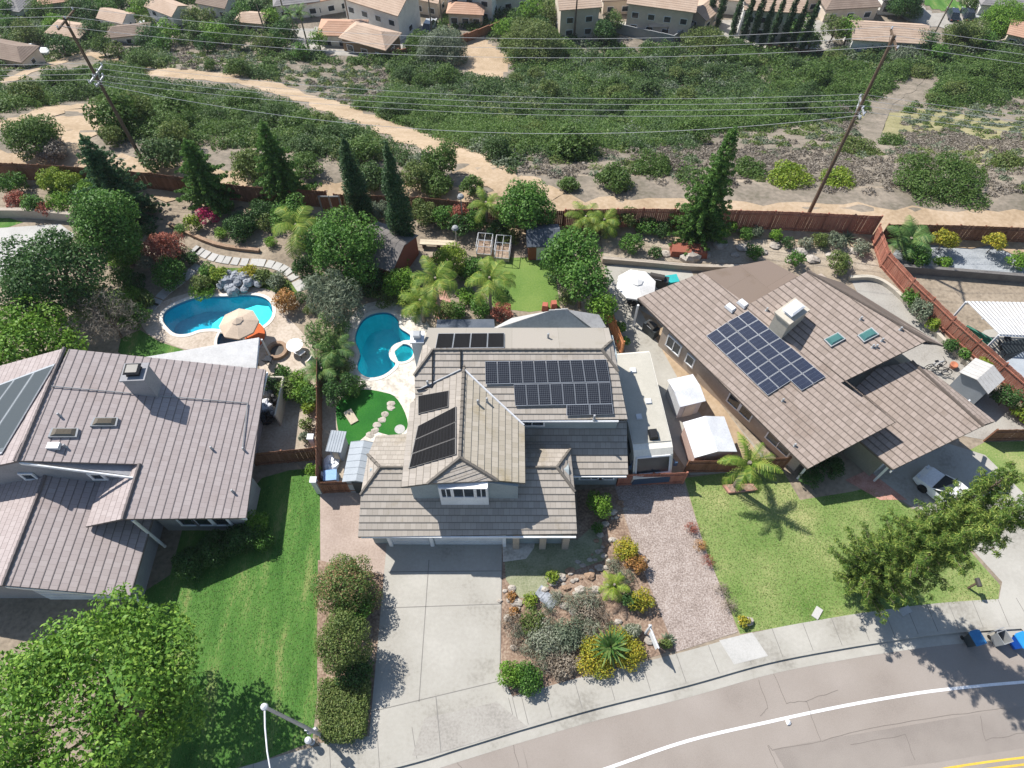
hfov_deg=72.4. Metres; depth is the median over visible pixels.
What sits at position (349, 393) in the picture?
garden shrub
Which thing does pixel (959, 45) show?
power line
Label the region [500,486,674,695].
garden bed
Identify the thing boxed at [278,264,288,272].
stepping stone
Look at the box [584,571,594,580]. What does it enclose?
garden rock
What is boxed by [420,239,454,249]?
garden bench
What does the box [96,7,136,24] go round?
house
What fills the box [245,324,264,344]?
spa cover
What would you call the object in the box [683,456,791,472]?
wooden fence
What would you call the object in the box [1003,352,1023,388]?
hot tub
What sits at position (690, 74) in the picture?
chaparral shrub
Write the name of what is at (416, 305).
palm tree
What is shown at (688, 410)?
door
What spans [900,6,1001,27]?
street
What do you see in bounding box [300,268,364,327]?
feathery bamboo
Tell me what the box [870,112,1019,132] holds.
power line
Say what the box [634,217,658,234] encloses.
garden shrub
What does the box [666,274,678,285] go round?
toy chest
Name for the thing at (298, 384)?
garden shrub
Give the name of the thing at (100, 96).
canyon shrub
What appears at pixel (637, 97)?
chaparral shrub
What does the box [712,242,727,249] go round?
bank rock
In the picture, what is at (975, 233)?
wooden fence
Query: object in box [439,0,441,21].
palm
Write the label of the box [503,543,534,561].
porch paving
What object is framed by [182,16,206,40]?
tree
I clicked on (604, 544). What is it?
garden rock
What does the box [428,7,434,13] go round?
window
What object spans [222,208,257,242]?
shrub
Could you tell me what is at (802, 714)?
lane line
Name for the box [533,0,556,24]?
tree
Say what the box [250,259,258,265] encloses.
stepping stone
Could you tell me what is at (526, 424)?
window
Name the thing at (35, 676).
broadleaf tree
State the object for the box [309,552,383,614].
flowering shrub
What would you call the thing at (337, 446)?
garden shed
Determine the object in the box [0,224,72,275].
neighbour terrace
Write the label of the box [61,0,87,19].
tree
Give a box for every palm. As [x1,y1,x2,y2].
[244,0,264,30]
[281,4,299,40]
[288,2,310,47]
[428,0,433,31]
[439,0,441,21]
[887,215,934,259]
[935,0,961,31]
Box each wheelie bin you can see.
[960,629,986,646]
[987,627,1013,646]
[1009,631,1023,649]
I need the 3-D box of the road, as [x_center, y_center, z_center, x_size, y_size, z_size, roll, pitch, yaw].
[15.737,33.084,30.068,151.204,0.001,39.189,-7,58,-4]
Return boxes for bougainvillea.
[195,207,219,224]
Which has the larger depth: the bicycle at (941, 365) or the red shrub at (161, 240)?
the red shrub at (161, 240)
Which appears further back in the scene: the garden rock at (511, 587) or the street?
the street
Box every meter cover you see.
[811,606,822,619]
[899,605,912,616]
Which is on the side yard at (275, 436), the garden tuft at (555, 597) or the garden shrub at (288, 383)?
the garden shrub at (288, 383)
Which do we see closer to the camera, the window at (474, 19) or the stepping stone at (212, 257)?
the stepping stone at (212, 257)
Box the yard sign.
[644,624,659,649]
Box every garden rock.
[508,585,515,590]
[511,598,521,606]
[541,587,548,592]
[558,573,565,581]
[560,602,569,609]
[561,585,570,591]
[565,567,574,573]
[574,585,585,593]
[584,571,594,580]
[591,586,600,593]
[596,564,603,570]
[601,521,608,526]
[601,542,608,547]
[607,508,617,514]
[608,537,616,542]
[614,619,622,624]
[616,500,623,504]
[644,635,652,644]
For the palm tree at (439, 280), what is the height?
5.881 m
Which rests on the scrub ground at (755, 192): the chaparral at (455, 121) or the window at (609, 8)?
the chaparral at (455, 121)
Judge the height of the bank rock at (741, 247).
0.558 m
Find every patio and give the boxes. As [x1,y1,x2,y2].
[604,265,765,474]
[852,280,1023,439]
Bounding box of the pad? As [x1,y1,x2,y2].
[320,488,386,574]
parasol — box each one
[219,308,259,339]
[616,270,655,305]
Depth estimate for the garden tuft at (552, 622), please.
41.59 m
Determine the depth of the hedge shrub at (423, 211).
58.36 m
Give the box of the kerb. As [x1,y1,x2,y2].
[380,626,1020,767]
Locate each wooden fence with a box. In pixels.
[0,162,326,206]
[254,446,315,465]
[315,357,322,481]
[317,481,354,493]
[333,193,564,226]
[563,207,883,234]
[605,313,624,352]
[616,471,688,485]
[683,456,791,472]
[871,223,1023,402]
[883,223,1023,242]
[983,429,1023,441]
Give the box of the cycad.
[598,571,630,602]
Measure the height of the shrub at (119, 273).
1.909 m
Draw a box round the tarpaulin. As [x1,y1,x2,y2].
[323,455,338,469]
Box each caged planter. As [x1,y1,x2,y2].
[476,232,493,257]
[494,234,511,261]
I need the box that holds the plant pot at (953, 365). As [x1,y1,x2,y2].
[949,361,957,368]
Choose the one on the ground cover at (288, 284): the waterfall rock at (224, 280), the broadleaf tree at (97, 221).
the waterfall rock at (224, 280)
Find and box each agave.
[621,624,634,638]
[662,631,676,643]
[815,241,828,250]
[839,229,855,245]
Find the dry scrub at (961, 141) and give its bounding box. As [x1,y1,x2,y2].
[59,41,1023,197]
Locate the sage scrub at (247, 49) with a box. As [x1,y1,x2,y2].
[0,2,1023,186]
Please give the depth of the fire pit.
52.32 m
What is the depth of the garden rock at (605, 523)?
45.06 m
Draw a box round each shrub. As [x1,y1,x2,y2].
[0,78,48,89]
[0,113,65,160]
[0,173,16,192]
[2,189,25,207]
[5,170,28,189]
[7,74,44,105]
[19,193,44,211]
[33,136,69,164]
[35,64,75,87]
[35,166,63,193]
[35,201,52,216]
[45,190,71,211]
[47,184,63,195]
[51,70,86,80]
[53,169,83,194]
[61,290,93,315]
[66,182,85,200]
[68,283,149,345]
[72,65,90,74]
[72,305,91,320]
[75,177,93,196]
[81,63,118,83]
[81,87,138,134]
[86,282,100,299]
[90,85,145,102]
[98,125,123,147]
[106,262,134,288]
[107,255,136,266]
[115,90,155,122]
[115,285,140,306]
[121,302,152,329]
[126,50,153,67]
[127,272,145,290]
[133,136,180,173]
[135,292,154,308]
[138,78,154,88]
[139,231,187,263]
[140,197,156,212]
[140,223,155,236]
[148,84,168,96]
[150,255,187,291]
[153,88,199,115]
[156,118,193,149]
[166,246,191,261]
[167,108,198,128]
[170,546,206,580]
[173,223,185,233]
[182,213,203,230]
[185,251,199,263]
[187,281,215,301]
[189,275,211,291]
[195,528,234,569]
[196,106,233,122]
[197,260,215,279]
[203,59,214,69]
[208,266,229,282]
[214,226,226,238]
[217,197,233,214]
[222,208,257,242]
[222,519,262,555]
[223,89,261,110]
[223,119,245,135]
[224,57,249,75]
[224,109,246,122]
[229,127,257,143]
[229,149,265,184]
[235,146,259,167]
[238,264,256,276]
[244,110,270,126]
[244,509,268,533]
[245,198,275,222]
[248,526,275,552]
[251,267,271,284]
[255,211,278,232]
[259,101,300,130]
[263,236,277,246]
[265,269,285,290]
[265,370,287,393]
[270,374,299,400]
[271,287,298,313]
[274,363,292,378]
[278,108,319,131]
[283,133,320,157]
[283,378,311,403]
[287,369,306,381]
[290,151,324,178]
[291,255,322,281]
[292,291,307,303]
[297,383,322,406]
[298,121,327,138]
[298,417,313,430]
[298,431,308,443]
[300,403,314,414]
[302,303,316,314]
[304,463,320,475]
[308,110,336,127]
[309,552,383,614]
[313,607,373,675]
[317,337,339,356]
[318,122,362,153]
[322,377,347,407]
[327,352,355,381]
[330,593,373,634]
[334,649,374,689]
[340,372,366,397]
[341,383,360,398]
[344,83,367,94]
[347,134,381,163]
[357,263,385,291]
[359,160,381,192]
[362,286,379,297]
[365,167,382,190]
[368,200,388,223]
[371,285,401,308]
[376,97,408,120]
[382,266,418,298]
[392,64,414,82]
[397,285,420,315]
[399,96,421,111]
[401,158,430,190]
[405,152,428,169]
[411,73,429,87]
[412,197,439,227]
[419,169,453,198]
[420,140,458,174]
[427,240,467,278]
[429,205,458,228]
[430,63,459,85]
[430,299,462,318]
[441,300,465,318]
[447,203,469,222]
[447,212,472,236]
[454,285,475,304]
[457,262,477,284]
[459,173,484,197]
[462,208,487,231]
[463,256,486,274]
[469,113,495,122]
[469,295,492,318]
[473,96,487,106]
[480,134,511,161]
[486,219,507,239]
[489,302,513,322]
[491,284,509,299]
[495,226,520,244]
[495,660,523,686]
[497,112,514,121]
[498,93,510,103]
[506,590,516,602]
[507,101,528,115]
[507,659,543,697]
[508,46,529,62]
[508,72,523,86]
[508,605,519,617]
[514,119,560,142]
[519,605,544,635]
[522,591,537,608]
[524,617,566,657]
[527,66,544,82]
[537,78,559,98]
[543,263,564,283]
[544,647,580,681]
[545,569,560,584]
[546,97,562,110]
[552,121,598,158]
[553,616,584,651]
[555,288,575,305]
[556,176,580,193]
[573,599,597,621]
[576,633,616,679]
[579,95,597,107]
[585,489,612,519]
[591,100,626,120]
[591,522,603,533]
[593,162,634,193]
[599,74,620,93]
[604,50,623,67]
[605,83,630,101]
[605,114,632,126]
[605,624,647,672]
[610,90,631,109]
[612,535,638,561]
[614,206,636,227]
[617,321,625,332]
[617,336,630,344]
[618,232,644,254]
[620,591,641,611]
[622,54,647,72]
[624,553,648,574]
[626,623,641,640]
[627,586,655,613]
[629,147,671,179]
[631,95,645,102]
[632,76,659,100]
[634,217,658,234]
[648,245,661,258]
[654,220,669,238]
[657,638,672,649]
[662,218,677,231]
[665,153,688,171]
[669,66,685,79]
[674,85,697,102]
[674,115,711,143]
[675,54,690,67]
[679,25,730,56]
[686,71,697,81]
[703,63,722,77]
[714,47,737,62]
[717,229,730,237]
[727,176,736,184]
[727,220,738,232]
[733,155,769,179]
[737,226,754,239]
[737,615,750,628]
[739,50,760,67]
[746,243,764,260]
[750,225,763,237]
[758,95,787,111]
[766,159,815,189]
[769,228,783,241]
[774,80,789,90]
[779,91,810,111]
[781,236,794,248]
[785,56,803,69]
[785,249,806,266]
[790,86,820,107]
[794,79,820,100]
[798,237,813,249]
[799,465,826,489]
[807,62,832,86]
[810,232,828,246]
[817,454,845,480]
[818,165,855,189]
[820,46,846,62]
[821,55,873,75]
[826,249,852,275]
[827,83,848,97]
[827,230,847,248]
[834,103,854,115]
[837,136,879,156]
[853,237,872,256]
[876,132,908,145]
[884,62,909,78]
[888,44,925,60]
[891,57,912,73]
[891,151,992,211]
[900,287,920,307]
[902,241,933,266]
[908,297,933,322]
[909,62,933,78]
[924,92,940,102]
[924,318,941,331]
[930,227,961,249]
[932,71,1011,107]
[932,256,952,266]
[934,49,956,60]
[941,338,960,351]
[942,79,968,97]
[956,347,971,359]
[964,60,993,78]
[976,76,997,95]
[979,356,993,364]
[981,53,1023,90]
[981,231,1008,251]
[985,150,1023,170]
[989,383,1023,408]
[990,48,1019,64]
[1004,250,1023,270]
[1009,405,1023,423]
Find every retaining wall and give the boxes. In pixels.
[0,207,73,221]
[167,222,260,252]
[602,256,742,271]
[848,275,1000,398]
[903,264,1023,282]
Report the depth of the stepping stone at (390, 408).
49.84 m
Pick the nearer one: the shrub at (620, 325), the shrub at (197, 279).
the shrub at (620, 325)
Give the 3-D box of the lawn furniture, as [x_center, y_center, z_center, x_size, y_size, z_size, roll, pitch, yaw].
[2.906,-6.089,54.508,1.328,0.600,0.640,-11,58,-7]
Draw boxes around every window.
[17,473,38,480]
[86,473,108,480]
[176,519,198,525]
[194,519,214,525]
[209,519,233,525]
[309,7,316,13]
[327,5,334,11]
[346,44,353,51]
[348,6,354,13]
[361,10,367,17]
[361,48,367,54]
[374,14,381,22]
[388,19,394,26]
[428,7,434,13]
[439,487,452,497]
[451,17,457,23]
[451,487,475,497]
[462,18,468,23]
[473,18,479,23]
[475,487,487,497]
[481,1,487,7]
[505,3,511,8]
[524,423,544,425]
[565,29,572,35]
[566,17,573,23]
[578,478,602,479]
[584,28,591,34]
[585,15,592,21]
[597,478,613,479]
[607,6,613,12]
[621,5,627,11]
[627,438,630,454]
[631,11,638,18]
[647,14,654,20]
[663,16,670,22]
[665,334,682,356]
[679,18,687,24]
[684,353,695,368]
[725,393,741,412]
[736,404,752,422]
[756,29,762,35]
[764,432,789,457]
[809,3,815,9]
[863,11,871,17]
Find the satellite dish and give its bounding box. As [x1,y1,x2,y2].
[395,425,404,433]
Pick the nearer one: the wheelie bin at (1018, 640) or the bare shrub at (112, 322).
the wheelie bin at (1018, 640)
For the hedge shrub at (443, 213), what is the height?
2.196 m
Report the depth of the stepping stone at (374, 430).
48.84 m
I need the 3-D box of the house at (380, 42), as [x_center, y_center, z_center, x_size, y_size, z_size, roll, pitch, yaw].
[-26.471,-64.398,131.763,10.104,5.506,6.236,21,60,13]
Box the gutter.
[397,629,1022,767]
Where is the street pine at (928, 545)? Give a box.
[827,460,1023,623]
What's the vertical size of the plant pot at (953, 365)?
0.360 m
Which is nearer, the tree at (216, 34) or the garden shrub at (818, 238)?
the garden shrub at (818, 238)
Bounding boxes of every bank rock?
[662,250,669,257]
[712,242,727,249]
[730,251,739,257]
[735,243,746,251]
[769,241,780,248]
[793,247,807,256]
[805,255,819,263]
[848,247,860,255]
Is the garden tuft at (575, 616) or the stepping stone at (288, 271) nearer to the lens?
the garden tuft at (575, 616)
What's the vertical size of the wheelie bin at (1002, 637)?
1.014 m
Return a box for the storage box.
[323,469,338,481]
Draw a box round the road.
[441,641,1023,767]
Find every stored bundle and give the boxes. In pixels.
[261,411,273,424]
[262,398,273,411]
[264,386,274,396]
[265,393,277,405]
[266,407,275,417]
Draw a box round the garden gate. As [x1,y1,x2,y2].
[317,196,342,211]
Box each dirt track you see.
[0,52,153,82]
[0,103,112,164]
[0,150,1023,253]
[147,68,563,205]
[846,42,954,159]
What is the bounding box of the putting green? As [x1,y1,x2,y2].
[336,389,407,445]
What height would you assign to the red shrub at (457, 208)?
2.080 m
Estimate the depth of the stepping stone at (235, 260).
57.30 m
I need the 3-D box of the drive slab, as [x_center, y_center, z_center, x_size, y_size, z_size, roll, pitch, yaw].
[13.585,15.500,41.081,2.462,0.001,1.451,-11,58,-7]
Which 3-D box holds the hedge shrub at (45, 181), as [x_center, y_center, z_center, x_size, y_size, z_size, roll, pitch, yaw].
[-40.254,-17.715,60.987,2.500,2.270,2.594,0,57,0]
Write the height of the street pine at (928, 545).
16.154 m
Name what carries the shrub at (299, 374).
on the side yard at (275, 436)
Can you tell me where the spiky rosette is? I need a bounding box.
[590,624,629,668]
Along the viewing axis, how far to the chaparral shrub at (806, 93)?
109.31 m
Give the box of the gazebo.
[649,23,668,31]
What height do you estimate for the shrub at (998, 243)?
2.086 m
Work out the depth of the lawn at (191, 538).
41.48 m
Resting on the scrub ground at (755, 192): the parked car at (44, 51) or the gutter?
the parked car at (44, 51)
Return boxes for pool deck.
[139,287,314,375]
[344,301,429,417]
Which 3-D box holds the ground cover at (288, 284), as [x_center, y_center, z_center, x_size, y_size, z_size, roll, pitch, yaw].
[-21.220,-8.181,56.187,8.284,0.001,3.071,0,57,0]
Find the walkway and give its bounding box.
[846,472,906,499]
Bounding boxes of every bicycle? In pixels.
[924,357,946,368]
[926,364,951,374]
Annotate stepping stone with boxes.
[147,304,158,309]
[152,298,162,304]
[156,291,168,299]
[161,286,172,293]
[180,273,191,280]
[186,268,197,275]
[190,245,201,251]
[190,264,199,271]
[195,247,204,255]
[199,250,211,258]
[207,253,218,261]
[215,255,225,263]
[222,256,231,264]
[230,257,240,265]
[239,258,248,265]
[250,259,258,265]
[257,259,265,266]
[264,260,275,268]
[271,262,282,270]
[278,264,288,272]
[282,267,291,276]
[287,274,298,281]
[292,279,302,287]
[295,284,304,290]
[366,431,373,437]
[371,428,378,433]
[373,422,380,427]
[378,417,385,422]
[381,411,388,416]
[387,401,394,405]
[387,405,394,410]
[535,585,544,598]
[539,592,551,603]
[545,598,555,609]
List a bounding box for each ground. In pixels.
[0,0,1023,211]
[0,141,1023,767]
[443,30,511,77]
[861,107,1023,148]
[912,147,1005,164]
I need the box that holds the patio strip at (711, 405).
[640,310,759,459]
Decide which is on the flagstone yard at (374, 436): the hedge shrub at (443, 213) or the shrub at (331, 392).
the shrub at (331, 392)
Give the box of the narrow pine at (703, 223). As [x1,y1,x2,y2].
[666,125,739,254]
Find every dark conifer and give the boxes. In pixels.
[75,132,169,231]
[174,137,241,225]
[252,119,322,208]
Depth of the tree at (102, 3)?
139.24 m
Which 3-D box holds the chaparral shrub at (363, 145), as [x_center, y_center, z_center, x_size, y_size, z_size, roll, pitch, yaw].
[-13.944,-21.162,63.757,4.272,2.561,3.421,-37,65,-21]
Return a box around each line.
[0,74,76,75]
[3,63,77,64]
[56,25,898,57]
[66,16,887,47]
[73,7,891,38]
[93,80,848,115]
[96,74,847,110]
[96,83,860,133]
[97,68,849,104]
[105,63,852,98]
[604,680,1023,767]
[863,94,1019,115]
[866,100,1023,121]
[868,106,1017,126]
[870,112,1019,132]
[893,26,1019,44]
[899,36,1018,53]
[899,45,1023,63]
[944,756,1023,767]
[990,763,1023,767]
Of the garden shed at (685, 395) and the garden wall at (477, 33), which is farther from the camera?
the garden wall at (477, 33)
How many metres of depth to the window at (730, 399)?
48.62 m
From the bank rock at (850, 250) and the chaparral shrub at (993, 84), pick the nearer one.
the bank rock at (850, 250)
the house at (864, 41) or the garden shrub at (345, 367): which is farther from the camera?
the house at (864, 41)
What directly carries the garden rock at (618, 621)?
on the garden bed at (587, 517)
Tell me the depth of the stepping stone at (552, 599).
42.43 m
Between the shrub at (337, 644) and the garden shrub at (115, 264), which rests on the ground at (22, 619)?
the garden shrub at (115, 264)
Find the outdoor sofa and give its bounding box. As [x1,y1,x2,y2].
[958,325,992,345]
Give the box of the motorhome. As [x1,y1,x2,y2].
[617,351,677,484]
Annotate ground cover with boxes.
[96,286,149,328]
[201,268,296,295]
[505,520,603,597]
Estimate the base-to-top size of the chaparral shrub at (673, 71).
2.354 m
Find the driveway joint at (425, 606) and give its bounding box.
[370,561,501,750]
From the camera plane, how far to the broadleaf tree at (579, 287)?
51.31 m
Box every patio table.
[286,338,302,351]
[994,339,1023,357]
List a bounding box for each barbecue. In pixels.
[642,319,659,339]
[647,272,668,288]
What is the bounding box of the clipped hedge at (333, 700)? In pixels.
[313,676,371,744]
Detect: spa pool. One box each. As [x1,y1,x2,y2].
[214,323,264,347]
[389,342,413,363]
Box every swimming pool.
[159,292,275,336]
[351,309,410,380]
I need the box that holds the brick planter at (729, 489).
[722,484,756,493]
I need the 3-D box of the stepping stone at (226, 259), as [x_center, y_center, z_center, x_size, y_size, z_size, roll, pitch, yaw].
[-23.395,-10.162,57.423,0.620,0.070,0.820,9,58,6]
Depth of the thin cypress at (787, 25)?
132.24 m
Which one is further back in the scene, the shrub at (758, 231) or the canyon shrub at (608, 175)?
the canyon shrub at (608, 175)
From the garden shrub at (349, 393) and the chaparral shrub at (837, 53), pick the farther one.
the chaparral shrub at (837, 53)
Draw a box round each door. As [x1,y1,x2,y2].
[32,590,124,598]
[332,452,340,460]
[351,482,362,492]
[391,538,429,543]
[434,538,501,543]
[536,247,547,259]
[681,404,695,416]
[704,453,721,460]
[850,44,868,52]
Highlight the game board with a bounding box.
[344,409,357,424]
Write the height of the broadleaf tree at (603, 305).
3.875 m
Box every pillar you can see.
[306,434,315,449]
[309,476,321,493]
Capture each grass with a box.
[684,520,699,534]
[693,538,707,551]
[701,553,714,568]
[714,582,729,594]
[721,594,738,612]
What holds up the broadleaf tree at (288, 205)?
on the ground at (22, 619)
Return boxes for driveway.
[319,543,526,763]
[614,484,737,651]
[873,443,1023,630]
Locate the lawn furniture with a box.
[541,300,556,311]
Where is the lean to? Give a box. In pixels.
[436,319,494,327]
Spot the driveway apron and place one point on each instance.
(460, 728)
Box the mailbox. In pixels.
[967,578,981,588]
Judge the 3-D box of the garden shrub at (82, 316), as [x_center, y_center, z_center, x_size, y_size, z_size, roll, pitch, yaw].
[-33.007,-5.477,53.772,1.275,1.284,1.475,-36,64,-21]
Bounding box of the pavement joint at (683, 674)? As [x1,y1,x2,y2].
[253,598,1023,767]
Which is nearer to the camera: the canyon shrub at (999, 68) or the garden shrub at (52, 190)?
the garden shrub at (52, 190)
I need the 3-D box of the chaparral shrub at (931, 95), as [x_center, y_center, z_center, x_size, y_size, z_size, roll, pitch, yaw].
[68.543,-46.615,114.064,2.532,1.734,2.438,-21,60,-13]
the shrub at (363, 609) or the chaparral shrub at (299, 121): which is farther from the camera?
the chaparral shrub at (299, 121)
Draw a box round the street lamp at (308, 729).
[260,703,324,767]
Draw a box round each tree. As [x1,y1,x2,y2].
[0,0,13,18]
[0,14,17,27]
[0,226,111,328]
[0,293,88,365]
[0,582,211,767]
[7,16,41,44]
[23,0,55,22]
[40,13,67,29]
[44,31,76,55]
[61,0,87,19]
[66,186,144,266]
[73,0,102,22]
[76,17,104,40]
[87,32,110,55]
[88,0,116,15]
[96,21,116,37]
[103,40,126,58]
[107,0,132,9]
[126,0,149,21]
[132,23,164,45]
[136,0,150,11]
[137,14,156,27]
[146,33,171,49]
[154,16,183,43]
[179,6,200,24]
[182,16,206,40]
[193,33,215,52]
[194,7,215,25]
[199,19,229,46]
[212,9,241,33]
[223,29,246,50]
[229,1,250,18]
[235,0,263,11]
[248,29,276,54]
[260,7,280,25]
[264,29,287,51]
[268,14,299,41]
[268,192,310,236]
[271,205,321,259]
[290,40,309,58]
[299,204,385,286]
[300,349,344,390]
[307,27,327,49]
[312,331,355,367]
[398,282,442,323]
[402,33,422,52]
[410,255,457,318]
[412,28,428,39]
[414,24,468,68]
[465,256,515,316]
[467,186,502,228]
[491,17,514,39]
[495,177,556,232]
[500,16,566,65]
[503,7,525,30]
[517,0,546,20]
[529,14,550,26]
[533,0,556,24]
[538,225,603,281]
[557,255,613,307]
[564,201,603,235]
[585,291,618,323]
[587,208,619,238]
[593,19,616,44]
[600,8,624,29]
[718,431,782,494]
[789,12,815,43]
[802,29,824,48]
[820,13,849,42]
[836,14,862,44]
[884,0,924,19]
[918,28,940,51]
[931,42,950,60]
[942,17,990,52]
[959,0,978,9]
[971,28,997,49]
[980,0,1023,38]
[1011,48,1023,61]
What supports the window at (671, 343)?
in the neighbour house at (807, 369)
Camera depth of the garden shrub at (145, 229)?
58.17 m
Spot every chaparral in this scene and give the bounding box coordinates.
[0,0,1023,190]
[0,0,1023,192]
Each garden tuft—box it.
[500,609,524,637]
[508,636,522,650]
[510,623,526,639]
[519,642,534,655]
[530,651,547,676]
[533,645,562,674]
[541,602,555,616]
[547,617,557,631]
[548,589,563,605]
[551,638,572,659]
[561,591,582,614]
[571,613,585,627]
[576,584,600,610]
[577,615,603,640]
[590,604,610,628]
[592,598,605,608]
[604,557,620,572]
[605,620,615,630]
[613,568,635,587]
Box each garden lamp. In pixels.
[451,225,458,247]
[457,193,463,216]
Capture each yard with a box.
[258,374,317,456]
[286,24,436,55]
[322,388,349,481]
[339,389,407,441]
[600,234,879,269]
[707,20,835,49]
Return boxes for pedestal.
[304,736,314,744]
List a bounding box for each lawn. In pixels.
[0,218,21,227]
[100,469,319,767]
[118,330,182,356]
[481,257,559,311]
[685,469,999,633]
[924,0,965,10]
[971,441,1023,492]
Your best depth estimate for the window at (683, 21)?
136.25 m
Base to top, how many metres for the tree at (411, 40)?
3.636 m
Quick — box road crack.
[457,675,1021,767]
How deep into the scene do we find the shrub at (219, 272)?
55.36 m
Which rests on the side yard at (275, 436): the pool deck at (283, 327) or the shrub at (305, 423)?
the shrub at (305, 423)
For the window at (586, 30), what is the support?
in the house at (587, 15)
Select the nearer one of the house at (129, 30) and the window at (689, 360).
the window at (689, 360)
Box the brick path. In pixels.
[420,257,453,320]
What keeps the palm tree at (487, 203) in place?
on the ground at (22, 619)
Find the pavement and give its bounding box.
[242,595,1023,767]
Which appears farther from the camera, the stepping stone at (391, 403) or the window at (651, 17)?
the window at (651, 17)
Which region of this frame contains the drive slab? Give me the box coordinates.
[719,633,767,663]
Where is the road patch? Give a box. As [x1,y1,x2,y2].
[773,706,1023,767]
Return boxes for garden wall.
[388,47,411,56]
[459,16,505,41]
[598,18,694,43]
[765,44,828,55]
[948,39,1004,51]
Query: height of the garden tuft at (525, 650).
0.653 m
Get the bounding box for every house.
[0,0,32,16]
[0,39,45,68]
[0,347,267,607]
[36,0,71,12]
[45,19,90,42]
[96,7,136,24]
[105,22,150,43]
[144,0,189,28]
[195,0,236,17]
[234,10,268,31]
[273,0,320,18]
[307,0,345,14]
[317,19,368,46]
[338,20,401,58]
[343,0,420,40]
[358,308,627,548]
[418,0,447,16]
[446,1,484,26]
[447,0,496,20]
[496,0,529,11]
[555,0,601,37]
[601,0,627,14]
[626,0,698,38]
[632,260,994,481]
[692,0,719,29]
[718,0,738,14]
[737,0,806,38]
[807,0,817,11]
[817,0,881,21]
[843,20,929,52]
[876,0,924,14]
[968,0,1023,14]
[1002,19,1023,46]
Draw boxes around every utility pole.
[56,7,142,162]
[574,0,577,35]
[807,26,898,212]
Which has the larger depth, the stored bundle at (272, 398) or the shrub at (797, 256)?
the shrub at (797, 256)
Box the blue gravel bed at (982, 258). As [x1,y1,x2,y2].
[893,244,1023,272]
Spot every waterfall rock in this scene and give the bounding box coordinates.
[216,283,223,289]
[218,275,232,286]
[223,282,233,291]
[227,286,239,296]
[230,274,237,280]
[231,270,240,275]
[233,280,241,287]
[238,271,249,281]
[240,285,248,292]
[243,278,253,286]
[249,274,259,285]
[254,280,262,287]
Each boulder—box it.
[679,251,701,263]
[738,616,753,625]
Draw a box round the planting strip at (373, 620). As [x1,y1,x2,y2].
[317,560,383,741]
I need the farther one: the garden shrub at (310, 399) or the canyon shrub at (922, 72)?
the canyon shrub at (922, 72)
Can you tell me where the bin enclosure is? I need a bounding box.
[267,376,286,425]
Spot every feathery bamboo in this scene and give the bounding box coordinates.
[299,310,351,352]
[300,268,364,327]
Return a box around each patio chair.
[261,355,272,363]
[291,348,305,358]
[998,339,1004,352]
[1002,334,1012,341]
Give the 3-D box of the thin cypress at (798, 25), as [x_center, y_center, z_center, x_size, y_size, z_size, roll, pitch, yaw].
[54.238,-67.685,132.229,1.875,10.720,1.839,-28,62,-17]
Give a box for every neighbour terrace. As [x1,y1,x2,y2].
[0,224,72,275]
[967,326,1023,387]
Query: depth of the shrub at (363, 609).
40.86 m
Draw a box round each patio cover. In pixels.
[148,338,270,386]
[947,301,1023,348]
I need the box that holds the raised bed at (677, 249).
[670,242,706,258]
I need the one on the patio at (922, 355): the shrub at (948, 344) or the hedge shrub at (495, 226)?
the shrub at (948, 344)
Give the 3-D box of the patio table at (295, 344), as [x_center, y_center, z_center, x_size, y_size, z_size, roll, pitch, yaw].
[-16.143,-2.705,52.265,1.240,0.753,1.240,0,57,0]
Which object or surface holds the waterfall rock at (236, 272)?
on the ground cover at (288, 284)
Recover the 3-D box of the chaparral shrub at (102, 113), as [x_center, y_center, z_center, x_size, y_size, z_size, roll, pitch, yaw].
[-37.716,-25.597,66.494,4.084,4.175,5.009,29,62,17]
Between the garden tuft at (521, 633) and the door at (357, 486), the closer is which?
the garden tuft at (521, 633)
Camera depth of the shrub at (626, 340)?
52.14 m
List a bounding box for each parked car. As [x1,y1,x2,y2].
[30,43,49,54]
[422,17,437,32]
[912,465,986,509]
[945,7,959,22]
[960,7,975,21]
[974,11,990,20]
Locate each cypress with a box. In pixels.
[338,134,372,225]
[381,139,415,236]
[709,0,717,7]
[715,0,727,27]
[728,0,743,38]
[740,0,756,41]
[748,0,766,44]
[758,0,776,48]
[768,0,786,44]
[779,0,799,45]
[789,0,808,46]
[799,0,820,50]
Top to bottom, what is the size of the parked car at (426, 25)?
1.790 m
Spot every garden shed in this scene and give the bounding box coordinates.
[325,430,347,460]
[342,440,372,492]
[349,222,418,286]
[526,224,559,259]
[665,374,705,417]
[680,416,736,460]
[950,358,1003,403]
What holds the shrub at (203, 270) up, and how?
on the ground cover at (288, 284)
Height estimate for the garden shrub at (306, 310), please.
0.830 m
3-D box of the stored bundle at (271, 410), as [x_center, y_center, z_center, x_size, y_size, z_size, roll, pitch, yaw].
[-16.892,1.995,49.242,0.877,1.032,0.914,0,57,0]
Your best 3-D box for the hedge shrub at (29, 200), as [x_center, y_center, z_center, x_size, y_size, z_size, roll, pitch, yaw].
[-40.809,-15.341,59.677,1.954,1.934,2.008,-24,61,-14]
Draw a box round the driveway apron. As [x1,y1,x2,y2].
[412,702,526,755]
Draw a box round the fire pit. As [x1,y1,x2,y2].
[266,341,287,359]
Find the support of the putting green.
on the flagstone yard at (374, 436)
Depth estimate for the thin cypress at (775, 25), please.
133.01 m
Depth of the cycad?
41.86 m

